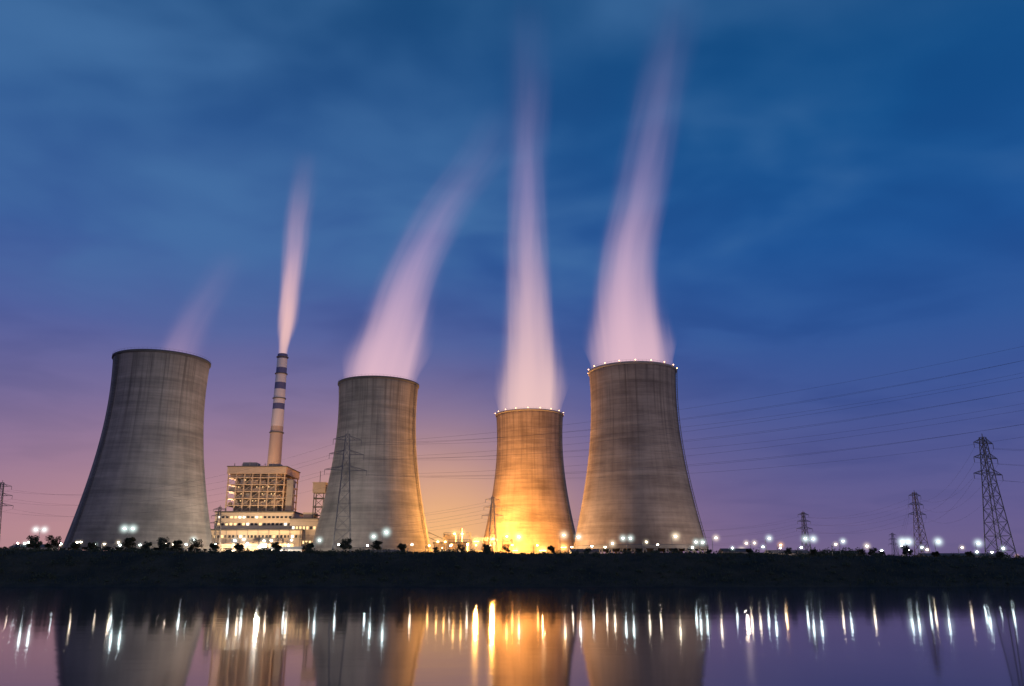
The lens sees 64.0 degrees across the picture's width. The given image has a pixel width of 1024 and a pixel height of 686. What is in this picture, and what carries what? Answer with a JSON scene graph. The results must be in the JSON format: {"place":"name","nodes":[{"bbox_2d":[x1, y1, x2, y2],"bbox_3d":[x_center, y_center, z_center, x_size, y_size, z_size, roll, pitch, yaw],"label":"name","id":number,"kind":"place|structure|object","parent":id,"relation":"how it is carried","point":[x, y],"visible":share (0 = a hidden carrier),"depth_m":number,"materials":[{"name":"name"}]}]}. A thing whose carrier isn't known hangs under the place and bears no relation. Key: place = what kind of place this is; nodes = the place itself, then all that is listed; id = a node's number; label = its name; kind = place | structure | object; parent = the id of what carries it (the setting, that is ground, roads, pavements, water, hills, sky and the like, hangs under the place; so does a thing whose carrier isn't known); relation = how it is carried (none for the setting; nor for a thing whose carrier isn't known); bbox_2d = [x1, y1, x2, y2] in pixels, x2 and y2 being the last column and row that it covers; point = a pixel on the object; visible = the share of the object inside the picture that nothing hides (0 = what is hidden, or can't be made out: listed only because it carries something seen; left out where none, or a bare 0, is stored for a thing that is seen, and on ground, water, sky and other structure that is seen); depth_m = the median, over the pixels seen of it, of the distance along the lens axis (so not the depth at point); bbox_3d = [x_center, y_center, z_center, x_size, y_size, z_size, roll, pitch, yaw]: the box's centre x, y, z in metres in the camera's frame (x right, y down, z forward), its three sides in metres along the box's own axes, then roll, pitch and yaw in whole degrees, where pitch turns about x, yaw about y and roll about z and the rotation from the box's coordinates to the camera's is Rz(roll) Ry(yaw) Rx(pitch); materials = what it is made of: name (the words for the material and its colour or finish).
{"place":"outdoors","nodes":[
{"label":"outdoors","id":0,"kind":"place"},
{"bbox_2d":[225,461,300,510],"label":"boiler house","id":1,"kind":"structure","parent":0,"point":[245,471],"depth_m":598.79,"materials":[{"name":"concrete"}]},
{"bbox_2d":[267,353,288,465],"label":"chimney","id":2,"kind":"object","parent":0,"point":[276,432],"visible":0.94,"depth_m":706.36,"materials":[{"name":"concrete"}]},
{"bbox_2d":[0,587,1023,685],"bbox_3d":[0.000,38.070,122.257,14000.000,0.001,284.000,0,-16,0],"label":"river water","id":3,"kind":"structure","parent":0,"point":[511,636],"depth_m":47.69,"materials":[{"name":"blue liquid"}]},
{"bbox_2d":[0,545,1023,586],"bbox_3d":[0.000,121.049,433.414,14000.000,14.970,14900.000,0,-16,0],"label":"ground","id":4,"kind":"structure","parent":0,"point":[396,562],"depth_m":247.03,"materials":[{"name":"black plant"}]},
{"bbox_2d":[0,481,12,532],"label":"transmission pylon","id":5,"kind":"object","parent":4,"relation":"on","point":[2,483],"visible":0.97,"depth_m":493.62,"materials":[{"name":"metal"}]},
{"bbox_2d":[9,544,58,550],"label":"works building","id":6,"kind":"structure","parent":4,"relation":"on","point":[42,546],"depth_m":389.24,"materials":[{"name":"concrete"}]},
{"bbox_2d":[26,535,42,547],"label":"tree","id":7,"kind":"object","parent":4,"relation":"on","point":[33,542],"visible":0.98,"depth_m":287.05,"materials":[{"name":"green plant"}]},
{"bbox_2d":[44,535,61,548],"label":"tree","id":8,"kind":"object","parent":4,"relation":"on","point":[54,542],"visible":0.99,"depth_m":284.52,"materials":[{"name":"green plant"}]},
{"bbox_2d":[69,542,80,549],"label":"tree","id":9,"kind":"object","parent":4,"relation":"on","point":[75,545],"visible":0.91,"depth_m":283.12,"materials":[{"name":"green plant"}]},
{"bbox_2d":[88,542,97,548],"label":"tree","id":10,"kind":"object","parent":4,"relation":"on","point":[93,544],"visible":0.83,"depth_m":291.59,"materials":[{"name":"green plant"}]},
{"bbox_2d":[122,537,136,548],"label":"tree","id":11,"kind":"object","parent":4,"relation":"on","point":[129,541],"visible":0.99,"depth_m":287.00,"materials":[{"name":"green plant"}]},
{"bbox_2d":[61,347,212,551],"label":"cooling tower","id":12,"kind":"structure","parent":4,"relation":"on","point":[151,438],"depth_m":429.24,"materials":[{"name":"concrete"}]},
{"bbox_2d":[142,541,151,548],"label":"tree","id":13,"kind":"object","parent":4,"relation":"on","point":[148,544],"visible":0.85,"depth_m":283.07,"materials":[{"name":"green plant"}]},
{"bbox_2d":[156,537,170,548],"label":"tree","id":14,"kind":"object","parent":4,"relation":"on","point":[160,541],"visible":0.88,"depth_m":282.47,"materials":[{"name":"green plant"}]},
{"bbox_2d":[170,539,182,549],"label":"tree","id":15,"kind":"object","parent":4,"relation":"on","point":[179,542],"visible":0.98,"depth_m":284.13,"materials":[{"name":"green plant"}]},
{"bbox_2d":[189,538,203,550],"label":"tree","id":16,"kind":"object","parent":4,"relation":"on","point":[196,543],"visible":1,"depth_m":289.50,"materials":[{"name":"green plant"}]},
{"bbox_2d":[209,542,219,550],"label":"tree","id":17,"kind":"object","parent":4,"relation":"on","point":[214,545],"visible":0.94,"depth_m":288.00,"materials":[{"name":"green plant"}]},
{"bbox_2d":[210,505,225,551],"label":"transmission pylon","id":18,"kind":"object","parent":4,"relation":"on","point":[219,509],"visible":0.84,"depth_m":547.67,"materials":[{"name":"metal"}]},
{"bbox_2d":[233,543,243,549],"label":"tree","id":19,"kind":"object","parent":4,"relation":"on","point":[237,546],"visible":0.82,"depth_m":284.51,"materials":[{"name":"green plant"}]},
{"bbox_2d":[211,511,318,551],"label":"hall walls","id":20,"kind":"structure","parent":4,"relation":"on","point":[303,519],"depth_m":582.10,"materials":[{"name":"concrete"}]},
{"bbox_2d":[213,516,315,548],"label":"windows","id":21,"kind":"structure","parent":20,"relation":"attached to","point":[266,536],"depth_m":582.18,"materials":[{"name":"yellow glass"}]},
{"bbox_2d":[257,538,283,549],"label":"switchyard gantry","id":22,"kind":"object","parent":4,"relation":"on","point":[267,539],"visible":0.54,"depth_m":486.28,"materials":[{"name":"metal"}]},
{"bbox_2d":[271,542,281,548],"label":"tree","id":23,"kind":"object","parent":4,"relation":"on","point":[276,545],"visible":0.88,"depth_m":283.02,"materials":[{"name":"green plant"}]},
{"bbox_2d":[269,546,304,551],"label":"works building","id":24,"kind":"structure","parent":4,"relation":"on","point":[295,548],"depth_m":398.88,"materials":[{"name":"concrete"}]},
{"bbox_2d":[302,542,314,548],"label":"tree","id":25,"kind":"object","parent":4,"relation":"on","point":[311,545],"visible":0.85,"depth_m":292.29,"materials":[{"name":"green plant"}]},
{"bbox_2d":[324,434,366,551],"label":"transmission pylon","id":26,"kind":"object","parent":4,"relation":"on","point":[349,527],"visible":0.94,"depth_m":348.95,"materials":[{"name":"metal"}]},
{"bbox_2d":[339,537,351,548],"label":"tree","id":27,"kind":"object","parent":4,"relation":"on","point":[344,544],"visible":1,"depth_m":282.60,"materials":[{"name":"green plant"}]},
{"bbox_2d":[312,374,432,552],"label":"cooling tower","id":28,"kind":"structure","parent":4,"relation":"on","point":[374,409],"depth_m":495.96,"materials":[{"name":"concrete"}]},
{"bbox_2d":[370,540,382,551],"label":"tree","id":29,"kind":"object","parent":4,"relation":"on","point":[376,545],"visible":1,"depth_m":282.78,"materials":[{"name":"green plant"}]},
{"bbox_2d":[312,471,442,540],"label":"transfer tower","id":30,"kind":"structure","parent":4,"relation":"on","point":[319,488],"depth_m":592.65,"materials":[{"name":"metal"}]},
{"bbox_2d":[370,550,405,551],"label":"works building","id":31,"kind":"structure","parent":4,"relation":"on","point":[387,550],"depth_m":420.21,"materials":[{"name":"concrete"}]},
{"bbox_2d":[397,543,406,550],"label":"tree","id":32,"kind":"object","parent":4,"relation":"on","point":[401,546],"visible":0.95,"depth_m":283.07,"materials":[{"name":"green plant"}]},
{"bbox_2d":[443,533,470,549],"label":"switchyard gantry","id":33,"kind":"object","parent":4,"relation":"on","point":[456,534],"visible":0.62,"depth_m":506.12,"materials":[{"name":"metal"}]},
{"bbox_2d":[433,528,482,552],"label":"pump house","id":34,"kind":"structure","parent":4,"relation":"on","point":[451,537],"depth_m":544.31,"materials":[{"name":"concrete"}]},
{"bbox_2d":[456,543,465,550],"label":"tree","id":35,"kind":"object","parent":4,"relation":"on","point":[462,546],"visible":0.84,"depth_m":282.60,"materials":[{"name":"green plant"}]},
{"bbox_2d":[471,538,494,549],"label":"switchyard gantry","id":36,"kind":"object","parent":4,"relation":"on","point":[476,542],"visible":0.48,"depth_m":510.33,"materials":[{"name":"metal"}]},
{"bbox_2d":[482,544,491,551],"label":"tree","id":37,"kind":"object","parent":4,"relation":"on","point":[485,546],"visible":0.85,"depth_m":286.71,"materials":[{"name":"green plant"}]},
{"bbox_2d":[482,497,502,550],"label":"transmission pylon","id":38,"kind":"object","parent":4,"relation":"on","point":[491,520],"visible":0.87,"depth_m":442.70,"materials":[{"name":"metal"}]},
{"bbox_2d":[501,544,510,551],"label":"tree","id":39,"kind":"object","parent":4,"relation":"on","point":[505,547],"visible":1,"depth_m":286.71,"materials":[{"name":"green plant"}]},
{"bbox_2d":[0,546,1023,558],"bbox_3d":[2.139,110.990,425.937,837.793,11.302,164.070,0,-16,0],"label":"distant trees","id":40,"kind":"object","parent":4,"relation":"on","point":[848,551],"visible":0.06,"depth_m":356.32,"materials":[{"name":"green plant"}]},
{"bbox_2d":[481,407,575,553],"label":"cooling tower","id":41,"kind":"structure","parent":4,"relation":"on","point":[524,487],"depth_m":589.21,"materials":[{"name":"concrete"}]},
{"bbox_2d":[547,545,554,552],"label":"tree","id":42,"kind":"object","parent":4,"relation":"on","point":[551,548],"visible":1,"depth_m":284.10,"materials":[{"name":"green plant"}]},
{"bbox_2d":[569,549,598,553],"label":"works building","id":43,"kind":"structure","parent":4,"relation":"on","point":[580,550],"depth_m":418.52,"materials":[{"name":"concrete"}]},
{"bbox_2d":[572,359,708,553],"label":"cooling tower","id":44,"kind":"structure","parent":4,"relation":"on","point":[638,505],"depth_m":446.44,"materials":[{"name":"concrete"}]},
{"bbox_2d":[718,548,753,553],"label":"works building","id":45,"kind":"structure","parent":4,"relation":"on","point":[738,550],"depth_m":390.75,"materials":[{"name":"concrete"}]},
{"bbox_2d":[764,550,808,554],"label":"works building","id":46,"kind":"structure","parent":4,"relation":"on","point":[780,551],"depth_m":409.48,"materials":[{"name":"concrete"}]},
{"bbox_2d":[784,547,791,554],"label":"tree","id":47,"kind":"object","parent":4,"relation":"on","point":[787,550],"visible":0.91,"depth_m":286.68,"materials":[{"name":"green plant"}]},
{"bbox_2d":[796,512,812,549],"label":"transmission pylon","id":48,"kind":"object","parent":4,"relation":"on","point":[804,521],"visible":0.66,"depth_m":624.94,"materials":[{"name":"metal"}]},
{"bbox_2d":[810,549,816,554],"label":"tree","id":49,"kind":"object","parent":4,"relation":"on","point":[813,552],"visible":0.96,"depth_m":285.77,"materials":[{"name":"green plant"}]},
{"bbox_2d":[857,548,867,555],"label":"tree","id":50,"kind":"object","parent":4,"relation":"on","point":[861,551],"visible":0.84,"depth_m":288.03,"materials":[{"name":"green plant"}]},
{"bbox_2d":[867,547,876,555],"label":"tree","id":51,"kind":"object","parent":4,"relation":"on","point":[871,551],"visible":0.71,"depth_m":287.67,"materials":[{"name":"green plant"}]},
{"bbox_2d":[888,533,897,554],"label":"transmission pylon","id":52,"kind":"object","parent":4,"relation":"on","point":[892,537],"visible":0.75,"depth_m":1117.79,"materials":[{"name":"metal"}]},
{"bbox_2d":[901,545,913,554],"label":"tree","id":53,"kind":"object","parent":4,"relation":"on","point":[905,549],"visible":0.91,"depth_m":284.22,"materials":[{"name":"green plant"}]},
{"bbox_2d":[908,492,929,554],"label":"transmission pylon","id":54,"kind":"object","parent":4,"relation":"on","point":[917,514],"visible":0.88,"depth_m":577.94,"materials":[{"name":"metal"}]},
{"bbox_2d":[931,551,939,556],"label":"tree","id":55,"kind":"object","parent":4,"relation":"on","point":[936,554],"visible":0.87,"depth_m":287.91,"materials":[{"name":"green plant"}]},
{"bbox_2d":[916,553,964,556],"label":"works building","id":56,"kind":"structure","parent":4,"relation":"on","point":[930,554],"depth_m":409.31,"materials":[{"name":"concrete"}]},
{"bbox_2d":[964,551,974,556],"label":"tree","id":57,"kind":"object","parent":4,"relation":"on","point":[968,553],"visible":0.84,"depth_m":291.78,"materials":[{"name":"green plant"}]},
{"bbox_2d":[973,553,1006,557],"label":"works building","id":58,"kind":"structure","parent":4,"relation":"on","point":[978,554],"depth_m":457.59,"materials":[{"name":"concrete"}]},
{"bbox_2d":[973,435,1016,558],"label":"transmission pylon","id":59,"kind":"object","parent":4,"relation":"on","point":[982,440],"visible":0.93,"depth_m":338.47,"materials":[{"name":"metal"}]},
{"bbox_2d":[0,346,1023,545],"bbox_3d":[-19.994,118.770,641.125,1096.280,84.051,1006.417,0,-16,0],"label":"power line","id":60,"kind":"object","parent":59,"relation":"attached to","point":[637,460],"visible":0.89,"depth_m":331.64,"materials":[{"name":"metal"}]},
{"bbox_2d":[996,551,1004,557],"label":"tree","id":61,"kind":"object","parent":4,"relation":"on","point":[1000,554],"visible":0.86,"depth_m":290.28,"materials":[{"name":"green plant"}]},
{"bbox_2d":[0,0,1023,557],"label":"sky","id":62,"kind":"structure","parent":0,"point":[487,205],"materials":[{"name":"blue"}]}
]}

